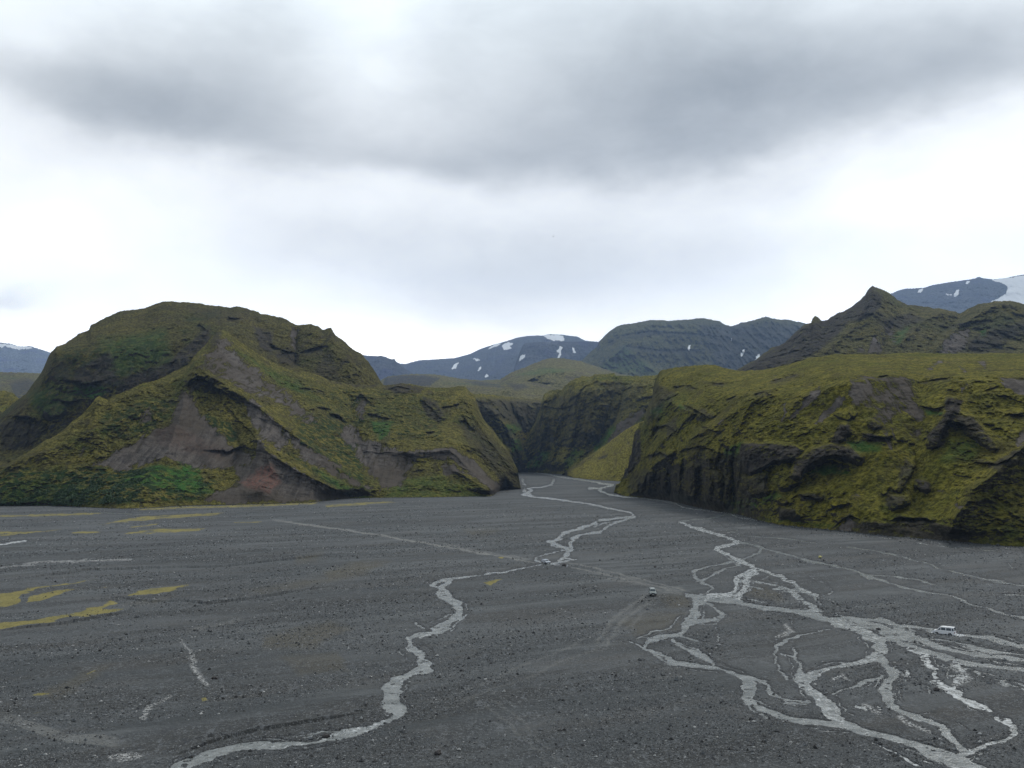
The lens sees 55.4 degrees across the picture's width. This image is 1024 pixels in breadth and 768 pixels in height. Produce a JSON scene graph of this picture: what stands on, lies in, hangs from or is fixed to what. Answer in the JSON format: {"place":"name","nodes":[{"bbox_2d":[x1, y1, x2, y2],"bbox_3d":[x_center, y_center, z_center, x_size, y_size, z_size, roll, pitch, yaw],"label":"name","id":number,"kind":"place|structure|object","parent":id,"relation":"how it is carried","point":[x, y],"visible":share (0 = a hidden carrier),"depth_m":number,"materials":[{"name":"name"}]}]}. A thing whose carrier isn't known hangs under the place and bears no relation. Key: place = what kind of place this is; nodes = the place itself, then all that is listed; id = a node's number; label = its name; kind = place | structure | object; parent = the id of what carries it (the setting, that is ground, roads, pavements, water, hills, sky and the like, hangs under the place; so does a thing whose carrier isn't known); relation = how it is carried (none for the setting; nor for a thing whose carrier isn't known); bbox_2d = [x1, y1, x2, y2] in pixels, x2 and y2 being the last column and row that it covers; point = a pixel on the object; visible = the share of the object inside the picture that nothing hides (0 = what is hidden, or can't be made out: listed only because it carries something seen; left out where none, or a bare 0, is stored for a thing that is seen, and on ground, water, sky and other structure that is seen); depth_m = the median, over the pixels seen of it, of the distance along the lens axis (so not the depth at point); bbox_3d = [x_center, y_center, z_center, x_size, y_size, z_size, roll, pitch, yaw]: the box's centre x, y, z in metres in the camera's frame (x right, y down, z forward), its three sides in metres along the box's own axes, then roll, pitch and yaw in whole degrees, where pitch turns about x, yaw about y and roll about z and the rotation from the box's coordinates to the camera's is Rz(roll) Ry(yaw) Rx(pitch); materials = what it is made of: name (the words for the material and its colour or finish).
{"place":"outdoors","nodes":[
{"label":"outdoors","id":0,"kind":"place"},
{"bbox_2d":[0,391,18,414],"bbox_3d":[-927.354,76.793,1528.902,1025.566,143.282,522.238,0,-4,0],"label":"hill","id":1,"kind":"structure","parent":0,"point":[8,399],"depth_m":1482.87,"materials":[{"name":"green plant"}]},
{"bbox_2d":[0,372,40,397],"bbox_3d":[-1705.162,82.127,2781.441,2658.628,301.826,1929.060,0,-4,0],"label":"hill","id":2,"kind":"structure","parent":0,"point":[18,384],"depth_m":2852.58,"materials":[{"name":"green plant"}]},
{"bbox_2d":[0,342,49,372],"bbox_3d":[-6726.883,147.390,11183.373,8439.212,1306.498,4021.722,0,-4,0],"label":"mountain","id":3,"kind":"structure","parent":0,"point":[22,359],"depth_m":10553.09,"materials":[{"name":"grey stone"}]},
{"bbox_2d":[0,301,382,471],"bbox_3d":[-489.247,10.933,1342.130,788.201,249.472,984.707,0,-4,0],"label":"hill","id":4,"kind":"structure","parent":0,"point":[109,357],"depth_m":1142.87,"materials":[{"name":"green plant"}]},
{"bbox_2d":[0,330,520,508],"bbox_3d":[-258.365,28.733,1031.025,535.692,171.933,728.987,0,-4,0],"label":"hill","id":5,"kind":"structure","parent":0,"point":[264,416],"depth_m":843.64,"materials":[{"name":"green plant"}]},
{"bbox_2d":[0,396,437,505],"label":"shrubs","id":6,"kind":"object","parent":5,"relation":"on","point":[93,486],"visible":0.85,"depth_m":698.59,"materials":[{"name":"green plant"}]},
{"bbox_2d":[363,355,412,380],"bbox_3d":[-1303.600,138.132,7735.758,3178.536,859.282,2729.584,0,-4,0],"label":"mountain","id":7,"kind":"structure","parent":0,"point":[383,367],"depth_m":7554.82,"materials":[{"name":"grey stone"}]},
{"bbox_2d":[365,334,593,379],"bbox_3d":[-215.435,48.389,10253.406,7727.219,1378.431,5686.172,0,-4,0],"label":"mountain","id":8,"kind":"structure","parent":0,"point":[495,361],"depth_m":10106.80,"materials":[{"name":"grey stone"}]},
{"bbox_2d":[473,393,541,471],"bbox_3d":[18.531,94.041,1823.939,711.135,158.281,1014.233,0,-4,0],"label":"canyon","id":9,"kind":"structure","parent":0,"point":[510,421],"depth_m":1726.34,"materials":[{"name":"stone"}]},
{"bbox_2d":[381,358,639,398],"bbox_3d":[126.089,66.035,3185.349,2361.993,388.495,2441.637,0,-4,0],"label":"hill","id":10,"kind":"structure","parent":0,"point":[540,379],"depth_m":2931.27,"materials":[{"name":"green plant"}]},
{"bbox_2d":[0,472,1023,767],"bbox_3d":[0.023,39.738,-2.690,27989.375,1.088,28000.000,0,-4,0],"label":"ground","id":11,"kind":"structure","parent":0,"point":[520,714],"depth_m":213.39,"materials":[{"name":"grey gravel"}]},
{"bbox_2d":[434,749,440,754],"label":"boulder","id":12,"kind":"object","parent":11,"relation":"on","point":[437,752],"visible":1,"depth_m":127.98,"materials":[{"name":"grey stone"}]},
{"bbox_2d":[0,493,1023,767],"bbox_3d":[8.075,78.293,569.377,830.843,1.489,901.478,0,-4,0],"label":"stones","id":13,"kind":"object","parent":11,"relation":"on","point":[406,719],"visible":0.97,"depth_m":183.99,"materials":[{"name":"grey stone"}]},
{"bbox_2d":[541,559,550,563],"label":"estate car","id":14,"kind":"object","parent":11,"relation":"on","point":[545,561],"visible":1,"depth_m":343.67,"materials":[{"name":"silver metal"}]},
{"bbox_2d":[649,587,655,595],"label":"off road car","id":15,"kind":"object","parent":11,"relation":"on","point":[652,590],"visible":1,"depth_m":266.68,"materials":[{"name":"white paint"}]},
{"bbox_2d":[932,626,956,635],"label":"van","id":16,"kind":"object","parent":11,"relation":"on","point":[949,630],"visible":0.99,"depth_m":211.77,"materials":[{"name":"white paint"}]},
{"bbox_2d":[0,472,1023,767],"bbox_3d":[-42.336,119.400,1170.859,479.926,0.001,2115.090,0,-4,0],"label":"water","id":17,"kind":"structure","parent":0,"point":[830,708],"depth_m":191.38,"materials":[{"name":"grey liquid"}]},
{"bbox_2d":[0,0,1023,363],"label":"sky","id":18,"kind":"structure","parent":0,"point":[397,178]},
{"bbox_2d":[514,341,598,370],"bbox_3d":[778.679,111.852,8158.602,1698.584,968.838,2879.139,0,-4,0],"label":"mountain","id":19,"kind":"structure","parent":0,"point":[532,353],"depth_m":8068.43,"materials":[{"name":"grey stone"}]},
{"bbox_2d":[522,373,656,473],"bbox_3d":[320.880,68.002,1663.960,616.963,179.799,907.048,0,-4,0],"label":"canyon","id":20,"kind":"structure","parent":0,"point":[579,419],"depth_m":1617.67,"materials":[{"name":"stone"}]},
{"bbox_2d":[562,421,643,480],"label":"hill","id":21,"kind":"structure","parent":0,"point":[609,461],"depth_m":1341.59,"materials":[{"name":"green plant"}]},
{"bbox_2d":[582,316,805,376],"bbox_3d":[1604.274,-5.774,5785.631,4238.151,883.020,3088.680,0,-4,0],"label":"mountain","id":22,"kind":"structure","parent":0,"point":[649,348],"depth_m":5530.40,"materials":[{"name":"grey stone"}]},
{"bbox_2d":[614,352,1023,546],"bbox_3d":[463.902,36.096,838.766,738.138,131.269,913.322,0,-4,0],"label":"hill","id":23,"kind":"structure","parent":0,"point":[922,445],"depth_m":556.75,"materials":[{"name":"green plant"}]},
{"bbox_2d":[737,286,1023,370],"bbox_3d":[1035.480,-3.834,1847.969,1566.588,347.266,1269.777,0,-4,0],"label":"hill","id":24,"kind":"structure","parent":0,"point":[876,320],"depth_m":1509.99,"materials":[{"name":"green plant"}]},
{"bbox_2d":[891,275,1023,312],"bbox_3d":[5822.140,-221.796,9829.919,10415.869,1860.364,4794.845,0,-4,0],"label":"mountain","id":25,"kind":"structure","parent":0,"point":[961,296],"depth_m":9249.46,"materials":[{"name":"grey stone"}]}
]}

